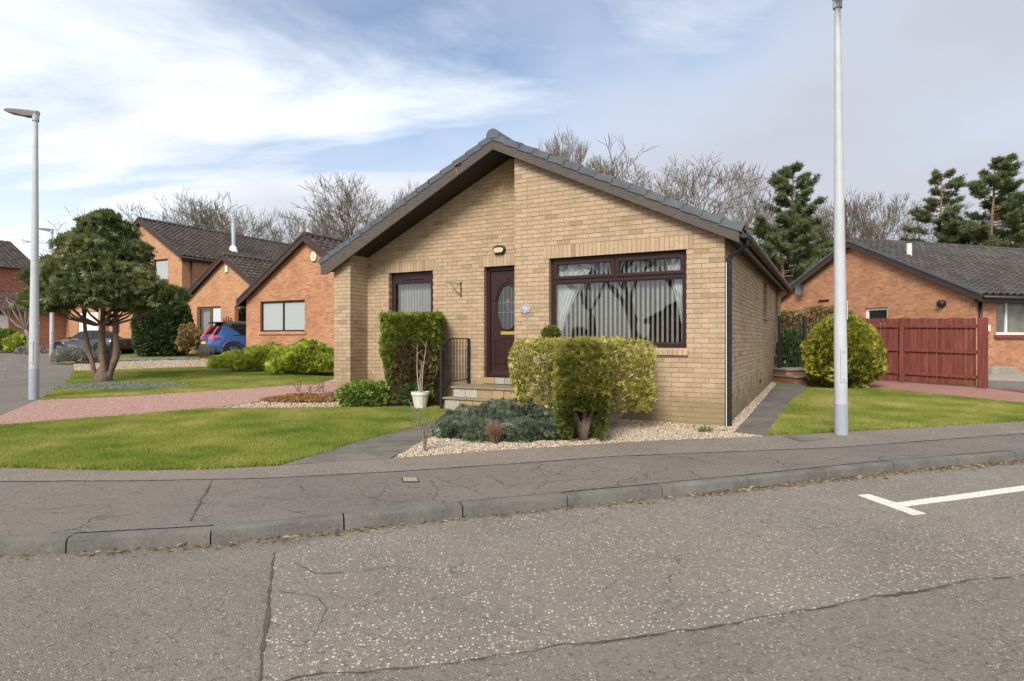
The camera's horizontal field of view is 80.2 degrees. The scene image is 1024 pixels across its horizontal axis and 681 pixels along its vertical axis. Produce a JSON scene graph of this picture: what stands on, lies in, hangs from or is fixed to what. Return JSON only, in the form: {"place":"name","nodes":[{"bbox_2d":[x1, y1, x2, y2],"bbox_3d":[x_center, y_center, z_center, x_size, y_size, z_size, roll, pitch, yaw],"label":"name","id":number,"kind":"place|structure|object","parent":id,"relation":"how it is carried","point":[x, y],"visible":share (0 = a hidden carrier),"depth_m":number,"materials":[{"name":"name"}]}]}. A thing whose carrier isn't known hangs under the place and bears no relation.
{"place":"outdoors","nodes":[
{"label":"outdoors","id":0,"kind":"place"},
{"bbox_2d":[51,381,192,389],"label":"slate chippings","id":1,"kind":"object","parent":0,"point":[120,387],"visible":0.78,"depth_m":14.76,"materials":[{"name":"gravel"}]},
{"bbox_2d":[77,351,199,361],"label":"grass","id":2,"kind":"structure","parent":0,"point":[132,355],"depth_m":27.67,"materials":[{"name":"green plant"}]},
{"bbox_2d":[74,358,208,370],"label":"pale drive","id":3,"kind":"structure","parent":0,"point":[150,365],"depth_m":22.86,"materials":[{"name":"beige gravel"}]},
{"bbox_2d":[49,344,98,363],"bbox_3d":[-16.875,0.523,23.408,1.678,0.801,1.238,0,0,0],"label":"lavender bush","id":4,"kind":"object","parent":3,"relation":"on","point":[71,353],"visible":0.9,"depth_m":23.04,"materials":[{"name":"grey plant"}]},
{"bbox_2d":[0,379,334,424],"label":"red drive","id":5,"kind":"structure","parent":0,"point":[111,410],"depth_m":11.50,"materials":[{"name":"red gravel"}]},
{"bbox_2d":[40,366,332,399],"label":"lawn","id":6,"kind":"structure","parent":0,"point":[187,386],"depth_m":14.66,"materials":[{"name":"green plant"}]},
{"bbox_2d":[9,207,193,381],"bbox_3d":[-10.754,-1.146,15.945,3.776,4.714,3.527,0,0,42],"label":"yew tree","id":7,"kind":"object","parent":6,"relation":"on","point":[103,262],"visible":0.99,"depth_m":15.39,"materials":[{"name":"green plant"}]},
{"bbox_2d":[216,401,340,408],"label":"border gravel","id":8,"kind":"structure","parent":0,"point":[288,404],"depth_m":11.41,"materials":[{"name":"beige gravel"}]},
{"bbox_2d":[283,410,452,465],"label":"front path","id":9,"kind":"structure","parent":0,"point":[393,444],"depth_m":7.30,"materials":[{"name":"grey concrete"}]},
{"bbox_2d":[0,357,1023,680],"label":"road","id":10,"kind":"structure","parent":0,"point":[196,613],"depth_m":3.00,"materials":[{"name":"grey asphalt"}]},
{"bbox_2d":[54,330,134,353],"bbox_3d":[-20.769,0.148,30.204,3.950,1.310,1.960,0,0,10],"label":"sports car","id":11,"kind":"object","parent":10,"relation":"on","point":[125,345],"visible":0.52,"depth_m":29.51,"materials":[{"name":"grey paint"}]},
{"bbox_2d":[199,321,245,355],"bbox_3d":[-11.334,0.020,27.105,4.485,1.730,1.978,0,0,-40],"label":"blue suv","id":12,"kind":"object","parent":10,"relation":"on","point":[218,338],"visible":0.4,"depth_m":25.55,"materials":[{"name":"blue paint"}]},
{"bbox_2d":[258,552,274,680],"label":"road joint","id":13,"kind":"object","parent":10,"relation":"on","point":[266,623],"visible":1,"depth_m":3.12,"materials":[{"name":"black asphalt"}]},
{"bbox_2d":[0,358,1023,554],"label":"kerb","id":14,"kind":"structure","parent":10,"relation":"on","point":[55,543],"depth_m":4.84,"materials":[{"name":"concrete"}]},
{"bbox_2d":[0,459,1023,560],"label":"leaf litter","id":15,"kind":"object","parent":10,"relation":"on","point":[230,544],"visible":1,"depth_m":5.33,"materials":[{"name":"brown plant"}]},
{"bbox_2d":[262,464,1023,680],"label":"road patch","id":16,"kind":"object","parent":10,"relation":"on","point":[491,586],"visible":0.94,"depth_m":3.84,"materials":[{"name":"grey asphalt"}]},
{"bbox_2d":[858,485,1023,514],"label":"bay marking","id":17,"kind":"object","parent":16,"relation":"on","point":[901,506],"visible":1,"depth_m":5.45,"materials":[{"name":"white paint"}]},
{"bbox_2d":[284,574,1022,680],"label":"road joint","id":18,"kind":"object","parent":10,"relation":"on","point":[899,593],"visible":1,"depth_m":2.99,"materials":[{"name":"black asphalt"}]},
{"bbox_2d":[0,351,1023,534],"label":"pavement","id":19,"kind":"structure","parent":0,"point":[36,507],"depth_m":5.54,"materials":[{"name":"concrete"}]},
{"bbox_2d":[0,326,23,350],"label":"green bush","id":20,"kind":"object","parent":19,"relation":"on","point":[5,332],"visible":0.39,"depth_m":32.57,"materials":[{"name":"green plant"}]},
{"bbox_2d":[0,286,28,354],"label":"bare tree","id":21,"kind":"object","parent":19,"relation":"on","point":[24,326],"visible":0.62,"depth_m":29.97,"materials":[{"name":"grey plant"}]},
{"bbox_2d":[4,108,39,399],"bbox_3d":[-9.956,-1.705,12.350,0.688,5.996,0.260,0,0,0],"label":"lamp post","id":22,"kind":"object","parent":19,"relation":"on","point":[33,372],"visible":0.95,"depth_m":12.30,"materials":[{"name":"grey metal"}]},
{"bbox_2d":[39,228,53,355],"bbox_3d":[-21.155,-2.115,27.600,0.690,5.996,0.260,0,0,0],"label":"lamp post","id":23,"kind":"object","parent":19,"relation":"on","point":[51,335],"visible":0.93,"depth_m":27.53,"materials":[{"name":"grey metal"}]},
{"bbox_2d":[0,421,1023,480],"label":"pavement margin","id":24,"kind":"object","parent":19,"relation":"on","point":[727,444],"visible":1,"depth_m":6.94,"materials":[{"name":"grey concrete"}]},
{"bbox_2d":[59,433,1018,480],"bbox_3d":[1.205,1.298,6.844,12.197,0.030,0.431,0,0,-13],"label":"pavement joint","id":25,"kind":"object","parent":24,"relation":"on","point":[449,467],"visible":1,"depth_m":6.25,"materials":[{"name":"grey concrete"}]},
{"bbox_2d":[784,434,827,441],"bbox_3d":[3.906,1.299,8.057,0.676,0.040,0.426,0,0,-23],"label":"manhole cover","id":26,"kind":"object","parent":19,"relation":"on","point":[806,437],"visible":0.79,"depth_m":8.04,"materials":[{"name":"metal"}]},
{"bbox_2d":[832,0,847,434],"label":"lamp post","id":27,"kind":"object","parent":19,"relation":"on","point":[840,378],"visible":0.97,"depth_m":8.29,"materials":[{"name":"grey metal"}]},
{"bbox_2d":[0,0,1023,259],"label":"sky","id":28,"kind":"structure","parent":0,"point":[250,100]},
{"bbox_2d":[63,355,976,465],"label":"garden ground","id":29,"kind":"structure","parent":0,"point":[326,373],"depth_m":18.94,"materials":[{"name":"brown soil"}]},
{"bbox_2d":[12,345,48,353],"bbox_3d":[-24.980,0.469,31.528,1.753,0.608,1.300,0,0,0],"label":"heather mound","id":30,"kind":"object","parent":29,"relation":"on","point":[20,349],"visible":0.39,"depth_m":31.20,"materials":[{"name":"grey plant"}]},
{"bbox_2d":[0,240,65,348],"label":"garage house","id":31,"kind":"structure","parent":29,"relation":"on","point":[14,259],"depth_m":37.83,"materials":[{"name":"red brick"}]},
{"bbox_2d":[61,253,108,336],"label":"gable house","id":32,"kind":"structure","parent":29,"relation":"on","point":[73,328],"depth_m":37.76,"materials":[{"name":"orange brick"}]},
{"bbox_2d":[79,312,97,331],"bbox_3d":[-25.979,-0.560,37.316,2.200,2.400,0.035,0,0,28],"label":"garage door","id":33,"kind":"structure","parent":32,"relation":"in","point":[89,327],"depth_m":37.21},
{"bbox_2d":[109,217,289,354],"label":"two storey house","id":34,"kind":"structure","parent":29,"relation":"on","point":[217,273],"depth_m":33.99,"materials":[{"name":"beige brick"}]},
{"bbox_2d":[155,259,168,281],"bbox_3d":[-19.914,-3.960,34.518,1.460,1.300,0.180,0,0,28],"label":"window","id":35,"kind":"structure","parent":34,"relation":"in","point":[162,265],"depth_m":34.58,"materials":[{"name":"white glass"}]},
{"bbox_2d":[206,349,240,368],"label":"lime conifer","id":36,"kind":"object","parent":29,"relation":"on","point":[215,361],"visible":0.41,"depth_m":20.48,"materials":[{"name":"green plant"}]},
{"bbox_2d":[0,405,453,470],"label":"lawn","id":37,"kind":"structure","parent":29,"relation":"on","point":[196,468],"depth_m":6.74,"materials":[{"name":"green plant"}]},
{"bbox_2d":[411,341,429,408],"bbox_3d":[-1.651,0.616,10.950,0.336,1.233,0.336,0,0,0],"label":"plant pot","id":38,"kind":"object","parent":37,"relation":"on","point":[418,396],"visible":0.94,"depth_m":10.86,"materials":[{"name":"ceramic"}]},
{"bbox_2d":[440,338,469,408],"bbox_3d":[-1.043,0.602,11.211,0.040,1.296,0.960,0,0,28],"label":"step railing","id":39,"kind":"object","parent":37,"relation":"on","point":[441,369],"visible":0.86,"depth_m":11.01,"materials":[{"name":"black metal"}]},
{"bbox_2d":[222,341,284,370],"bbox_3d":[-7.841,0.506,19.815,2.854,1.022,2.181,0,0,0],"label":"lime conifer","id":40,"kind":"object","parent":29,"relation":"on","point":[253,357],"visible":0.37,"depth_m":19.14,"materials":[{"name":"green plant"}]},
{"bbox_2d":[236,231,345,349],"bbox_3d":[-5.286,-1.440,26.835,7.370,5.160,10.335,0,0,28],"label":"orange bungalow","id":41,"kind":"object","parent":29,"relation":"on","point":[285,297],"visible":0.23,"depth_m":22.82,"materials":[{"name":"brick"}]},
{"bbox_2d":[258,300,305,334],"bbox_3d":[-8.718,-0.870,23.108,2.540,1.280,0.180,0,0,28],"label":"window","id":42,"kind":"structure","parent":41,"relation":"in","point":[278,317],"depth_m":23.14,"materials":[{"name":"white glass"}]},
{"bbox_2d":[264,337,334,373],"bbox_3d":[-6.114,0.443,18.489,2.814,1.127,2.282,0,0,0],"label":"lime conifer","id":43,"kind":"object","parent":29,"relation":"on","point":[308,355],"visible":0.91,"depth_m":17.82,"materials":[{"name":"green plant"}]},
{"bbox_2d":[233,392,444,406],"bbox_3d":[-3.167,1.212,11.330,3.882,0.108,3.229,0,0,31],"label":"soil bed","id":44,"kind":"object","parent":29,"relation":"on","point":[434,403],"visible":0.05,"depth_m":11.69,"materials":[{"name":"brown soil"}]},
{"bbox_2d":[260,391,339,402],"bbox_3d":[-4.143,1.128,12.155,1.765,0.235,0.988,0,0,0],"label":"heather patch","id":45,"kind":"object","parent":44,"relation":"on","point":[304,397],"visible":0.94,"depth_m":11.90,"materials":[{"name":"brown plant"}]},
{"bbox_2d":[335,378,393,407],"bbox_3d":[-2.723,0.979,11.246,1.104,0.585,0.826,0,0,0],"label":"shrub","id":46,"kind":"object","parent":44,"relation":"on","point":[359,392],"visible":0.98,"depth_m":11.02,"materials":[{"name":"green plant"}]},
{"bbox_2d":[377,310,446,403],"bbox_3d":[-1.876,0.335,11.511,1.275,1.828,1.098,0,0,0],"label":"clipped conifer","id":47,"kind":"object","parent":44,"relation":"on","point":[402,332],"visible":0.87,"depth_m":11.12,"materials":[{"name":"green plant"}]},
{"bbox_2d":[396,378,436,405],"bbox_3d":[-1.782,0.944,11.353,0.747,0.598,0.678,0,0,0],"label":"box ball","id":48,"kind":"object","parent":44,"relation":"on","point":[405,396],"visible":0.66,"depth_m":11.14,"materials":[{"name":"green plant"}]},
{"bbox_2d":[442,377,524,409],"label":"stone steps","id":49,"kind":"structure","parent":29,"relation":"on","point":[495,388],"depth_m":10.71,"materials":[{"name":"beige stone"}]},
{"bbox_2d":[318,128,792,426],"bbox_3d":[2.392,-1.153,15.801,8.391,5.125,11.759,0,0,28],"label":"brick bungalow","id":50,"kind":"object","parent":29,"relation":"on","point":[540,216],"visible":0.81,"depth_m":11.06,"materials":[{"name":"beige brick"}]},
{"bbox_2d":[392,271,432,312],"bbox_3d":[-2.003,-0.640,12.427,1.102,1.500,0.088,0,0,28],"label":"window","id":51,"kind":"structure","parent":50,"relation":"in","point":[414,277],"depth_m":12.44,"materials":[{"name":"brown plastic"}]},
{"bbox_2d":[398,283,430,311],"bbox_3d":[-1.938,-0.665,12.550,1.070,1.410,0.040,0,0,28],"label":"vertical blind","id":52,"kind":"object","parent":50,"relation":"hanging from","point":[418,297],"visible":0.24,"depth_m":12.61,"materials":[{"name":"fabric"}]},
{"bbox_2d":[491,270,514,373],"bbox_3d":[-0.077,-0.340,11.419,0.740,1.940,0.095,0,0,28],"label":"door","id":53,"kind":"structure","parent":50,"relation":"in","point":[502,282],"depth_m":11.47,"materials":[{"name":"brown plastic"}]},
{"bbox_2d":[557,263,593,338],"bbox_3d":[1.080,-0.670,10.350,0.720,1.320,0.038,0,0,28],"label":"net curtain","id":54,"kind":"object","parent":50,"relation":"hanging from","point":[566,294],"visible":0.71,"depth_m":10.42,"materials":[{"name":"white fabric"}]},
{"bbox_2d":[551,250,687,354],"bbox_3d":[1.669,-0.583,9.845,2.353,1.615,0.210,0,0,28],"label":"window","id":55,"kind":"structure","parent":50,"relation":"in","point":[615,276],"depth_m":9.74,"materials":[{"name":"brown plastic"}]},
{"bbox_2d":[562,259,681,341],"bbox_3d":[1.769,-0.660,10.047,2.260,1.400,0.069,0,0,28],"label":"vertical blind","id":56,"kind":"object","parent":50,"relation":"hanging from","point":[638,308],"visible":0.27,"depth_m":9.95,"materials":[{"name":"fabric"}]},
{"bbox_2d":[666,258,681,323],"bbox_3d":[2.582,-0.670,9.564,0.350,1.320,0.040,0,0,28],"label":"net curtain","id":57,"kind":"object","parent":50,"relation":"hanging from","point":[673,263],"visible":0.29,"depth_m":9.55,"materials":[{"name":"white fabric"}]},
{"bbox_2d":[538,123,601,170],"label":"bare tree","id":58,"kind":"object","parent":29,"relation":"on","point":[556,152],"visible":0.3,"depth_m":43.57,"materials":[{"name":"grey plant"}]},
{"bbox_2d":[394,420,760,457],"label":"bed gravel","id":59,"kind":"structure","parent":29,"relation":"on","point":[642,433],"depth_m":7.88,"materials":[{"name":"beige gravel"}]},
{"bbox_2d":[408,394,446,450],"bbox_3d":[-1.004,0.973,7.158,0.470,0.708,0.155,0,0,0],"label":"bare shrub","id":60,"kind":"object","parent":59,"relation":"on","point":[424,438],"visible":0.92,"depth_m":7.16,"materials":[{"name":"grey plant"}]},
{"bbox_2d":[484,420,502,443],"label":"brown bush","id":61,"kind":"object","parent":59,"relation":"on","point":[493,437],"visible":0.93,"depth_m":7.60,"materials":[{"name":"brown plant"}]},
{"bbox_2d":[429,397,577,442],"bbox_3d":[-0.122,1.084,8.411,2.080,0.567,1.732,0,0,-24],"label":"blue juniper","id":62,"kind":"object","parent":59,"relation":"on","point":[517,422],"visible":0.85,"depth_m":8.04,"materials":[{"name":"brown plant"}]},
{"bbox_2d":[540,324,561,408],"bbox_3d":[0.580,0.518,9.821,0.366,1.558,0.504,0,0,-30],"label":"ball topiary","id":63,"kind":"object","parent":59,"relation":"on","point":[552,330],"visible":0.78,"depth_m":9.67,"materials":[{"name":"green plant"}]},
{"bbox_2d":[551,334,611,440],"bbox_3d":[0.894,0.630,7.919,0.773,1.427,0.734,0,0,0],"label":"olive conifer","id":64,"kind":"object","parent":59,"relation":"on","point":[581,387],"visible":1,"depth_m":7.67,"materials":[{"name":"green plant"}]},
{"bbox_2d":[507,336,657,424],"bbox_3d":[1.046,0.614,8.983,2.240,1.392,1.038,0,0,0],"label":"gold shrub","id":65,"kind":"object","parent":59,"relation":"on","point":[643,392],"visible":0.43,"depth_m":8.68,"materials":[{"name":"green plant"}]},
{"bbox_2d":[707,161,787,242],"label":"bare tree","id":66,"kind":"object","parent":29,"relation":"on","point":[741,210],"visible":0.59,"depth_m":42.58,"materials":[{"name":"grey plant"}]},
{"bbox_2d":[752,205,829,289],"bbox_3d":[17.820,-3.988,39.472,10.007,9.516,10.149,0,0,0],"label":"pine tree","id":67,"kind":"object","parent":29,"relation":"on","point":[801,232],"visible":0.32,"depth_m":39.22,"materials":[{"name":"green plant"}]},
{"bbox_2d":[775,326,810,366],"bbox_3d":[8.448,0.337,18.205,2.017,1.643,1.318,0,0,0],"label":"laurel shrub","id":68,"kind":"object","parent":29,"relation":"on","point":[785,347],"visible":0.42,"depth_m":17.92,"materials":[{"name":"green plant"}]},
{"bbox_2d":[773,367,817,383],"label":"concrete steps","id":69,"kind":"structure","parent":29,"relation":"on","point":[795,375],"depth_m":16.06,"materials":[{"name":"red brick"}]},
{"bbox_2d":[778,315,826,367],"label":"iron gate","id":70,"kind":"structure","parent":69,"relation":"on","point":[804,327],"depth_m":16.60,"materials":[{"name":"black metal"}]},
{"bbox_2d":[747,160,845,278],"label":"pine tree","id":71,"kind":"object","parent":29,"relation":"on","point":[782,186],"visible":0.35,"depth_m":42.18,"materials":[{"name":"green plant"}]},
{"bbox_2d":[781,304,855,364],"bbox_3d":[10.004,-0.118,21.050,3.297,2.315,2.377,0,0,-24],"label":"beech hedge","id":72,"kind":"object","parent":29,"relation":"on","point":[824,311],"visible":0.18,"depth_m":20.66,"materials":[{"name":"brown plant"}]},
{"bbox_2d":[799,313,888,387],"bbox_3d":[8.023,0.251,14.749,1.985,1.957,1.861,0,0,0],"label":"golden yew","id":73,"kind":"object","parent":29,"relation":"on","point":[866,357],"visible":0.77,"depth_m":14.27,"materials":[{"name":"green plant"}]},
{"bbox_2d":[813,184,920,241],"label":"bare tree","id":74,"kind":"object","parent":29,"relation":"on","point":[856,213],"visible":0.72,"depth_m":50.63,"materials":[{"name":"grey plant"}]},
{"bbox_2d":[781,237,1023,374],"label":"neighbour bungalow","id":75,"kind":"object","parent":29,"relation":"on","point":[892,279],"visible":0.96,"depth_m":21.04,"materials":[{"name":"orange brick"}]},
{"bbox_2d":[866,307,887,327],"bbox_3d":[13.109,-0.805,21.833,0.180,0.750,1.110,0,0,-17],"label":"window","id":76,"kind":"structure","parent":75,"relation":"in","point":[882,312],"depth_m":21.88,"materials":[{"name":"white plastic"}]},
{"bbox_2d":[994,303,1023,338],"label":"window","id":77,"kind":"structure","parent":75,"relation":"in","point":[1009,316],"depth_m":19.06,"materials":[{"name":"white plastic"}]},
{"bbox_2d":[815,378,1023,401],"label":"block paving","id":78,"kind":"structure","parent":29,"relation":"on","point":[1010,395],"depth_m":14.14,"materials":[{"name":"red brick"}]},
{"bbox_2d":[862,318,987,388],"bbox_3d":[10.196,0.268,15.912,0.160,1.786,3.740,0,0,-33],"label":"red fence","id":79,"kind":"object","parent":78,"relation":"on","point":[905,342],"visible":0.63,"depth_m":15.23,"materials":[{"name":"paint"}]},
{"bbox_2d":[833,194,1005,244],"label":"bare tree","id":80,"kind":"object","parent":29,"relation":"on","point":[907,233],"visible":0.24,"depth_m":54.92,"materials":[{"name":"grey plant"}]},
{"bbox_2d":[898,168,973,244],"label":"pine tree","id":81,"kind":"object","parent":29,"relation":"on","point":[925,215],"visible":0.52,"depth_m":47.55,"materials":[{"name":"green plant"}]},
{"bbox_2d":[929,152,1023,247],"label":"pine tree","id":82,"kind":"object","parent":29,"relation":"on","point":[1010,207],"visible":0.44,"depth_m":45.20,"materials":[{"name":"green plant"}]},
{"bbox_2d":[993,191,1023,247],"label":"pine tree","id":83,"kind":"object","parent":29,"relation":"on","point":[1003,232],"visible":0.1,"depth_m":47.84,"materials":[{"name":"green plant"}]},
{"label":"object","id":84,"kind":"object","parent":29,"relation":"on","visible":0},
{"bbox_2d":[609,381,775,431],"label":"wall gravel","id":85,"kind":"structure","parent":84,"relation":"on","point":[738,420],"depth_m":9.51,"materials":[{"name":"beige gravel"}]},
{"bbox_2d":[735,383,808,435],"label":"side path","id":86,"kind":"structure","parent":0,"point":[762,417],"depth_m":10.82,"materials":[{"name":"grey concrete"}]},
{"bbox_2d":[767,387,1023,435],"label":"lawn","id":87,"kind":"structure","parent":0,"point":[877,419],"depth_m":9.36,"materials":[{"name":"green plant"}]},
{"bbox_2d":[988,380,1023,389],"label":"neighbour drive","id":88,"kind":"structure","parent":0,"point":[1017,385],"depth_m":15.34,"materials":[{"name":"concrete"}]},
{"bbox_2d":[988,372,1023,380],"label":"neighbour apron","id":89,"kind":"object","parent":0,"point":[1011,377],"depth_m":17.29,"materials":[{"name":"beige concrete"}]},
{"bbox_2d":[988,366,1017,374],"bbox_3d":[14.908,0.930,18.562,1.100,0.260,0.320,0,0,-17],"label":"stone trough","id":90,"kind":"object","parent":89,"relation":"on","point":[1002,370],"visible":0.61,"depth_m":18.39,"materials":[{"name":"stone"}]},
{"bbox_3d":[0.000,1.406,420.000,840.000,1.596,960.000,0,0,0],"label":"ground","id":91,"kind":"structure","parent":0,"visible":0},
{"bbox_2d":[21,201,228,251],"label":"bare tree","id":92,"kind":"object","parent":91,"relation":"on","point":[129,215],"visible":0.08,"depth_m":57.51,"materials":[{"name":"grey plant"}]},
{"bbox_2d":[145,185,290,239],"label":"bare tree","id":93,"kind":"object","parent":91,"relation":"on","point":[170,218],"visible":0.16,"depth_m":63.76,"materials":[{"name":"grey plant"}]},
{"bbox_2d":[167,192,285,240],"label":"bare tree","id":94,"kind":"object","parent":91,"relation":"on","point":[202,221],"visible":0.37,"depth_m":56.31,"materials":[{"name":"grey plant"}]},
{"bbox_2d":[262,208,365,242],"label":"bare tree","id":95,"kind":"object","parent":91,"relation":"on","point":[325,233],"visible":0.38,"depth_m":59.54,"materials":[{"name":"grey plant"}]},
{"bbox_2d":[271,172,401,243],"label":"bare tree","id":96,"kind":"object","parent":91,"relation":"on","point":[348,206],"visible":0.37,"depth_m":52.71,"materials":[{"name":"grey plant"}]},
{"bbox_2d":[310,195,393,236],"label":"bare tree","id":97,"kind":"object","parent":91,"relation":"on","point":[382,211],"visible":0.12,"depth_m":63.89,"materials":[{"name":"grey plant"}]},
{"bbox_2d":[573,133,791,254],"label":"bare tree","id":98,"kind":"object","parent":91,"relation":"on","point":[683,183],"visible":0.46,"depth_m":47.11,"materials":[{"name":"grey plant"}]},
{"bbox_2d":[778,204,891,259],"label":"bare tree","id":99,"kind":"object","parent":91,"relation":"on","point":[863,236],"visible":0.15,"depth_m":55.16,"materials":[{"name":"grey plant"}]},
{"bbox_2d":[900,189,1021,244],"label":"bare tree","id":100,"kind":"object","parent":91,"relation":"on","point":[949,217],"visible":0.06,"depth_m":57.75,"materials":[{"name":"grey plant"}]},
{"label":"lawn","id":101,"kind":"structure","parent":0,"visible":0},
{"bbox_2d":[118,356,199,360],"bbox_3d":[-15.529,0.785,26.084,3.977,0.153,2.109,0,0,-23],"label":"slate edge","id":102,"kind":"object","parent":101,"relation":"on","point":[164,358],"visible":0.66,"depth_m":25.82,"materials":[{"name":"grey stone"}]},
{"bbox_2d":[129,302,195,356],"bbox_3d":[-16.030,-0.580,28.000,2.766,2.876,2.079,0,0,0],"label":"holly hedge","id":103,"kind":"object","parent":101,"relation":"on","point":[154,332],"visible":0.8,"depth_m":27.26,"materials":[{"name":"green plant"}]},
{"bbox_2d":[174,322,201,351],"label":"garden shrub","id":104,"kind":"object","parent":101,"relation":"on","point":[186,337],"visible":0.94,"depth_m":26.96,"materials":[{"name":"brown plant"}]},
{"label":"far paving","id":105,"kind":"structure","parent":0,"visible":0},
{"bbox_2d":[0,333,26,352],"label":"green bush","id":106,"kind":"object","parent":105,"relation":"on","point":[11,343],"visible":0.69,"depth_m":32.05,"materials":[{"name":"green plant"}]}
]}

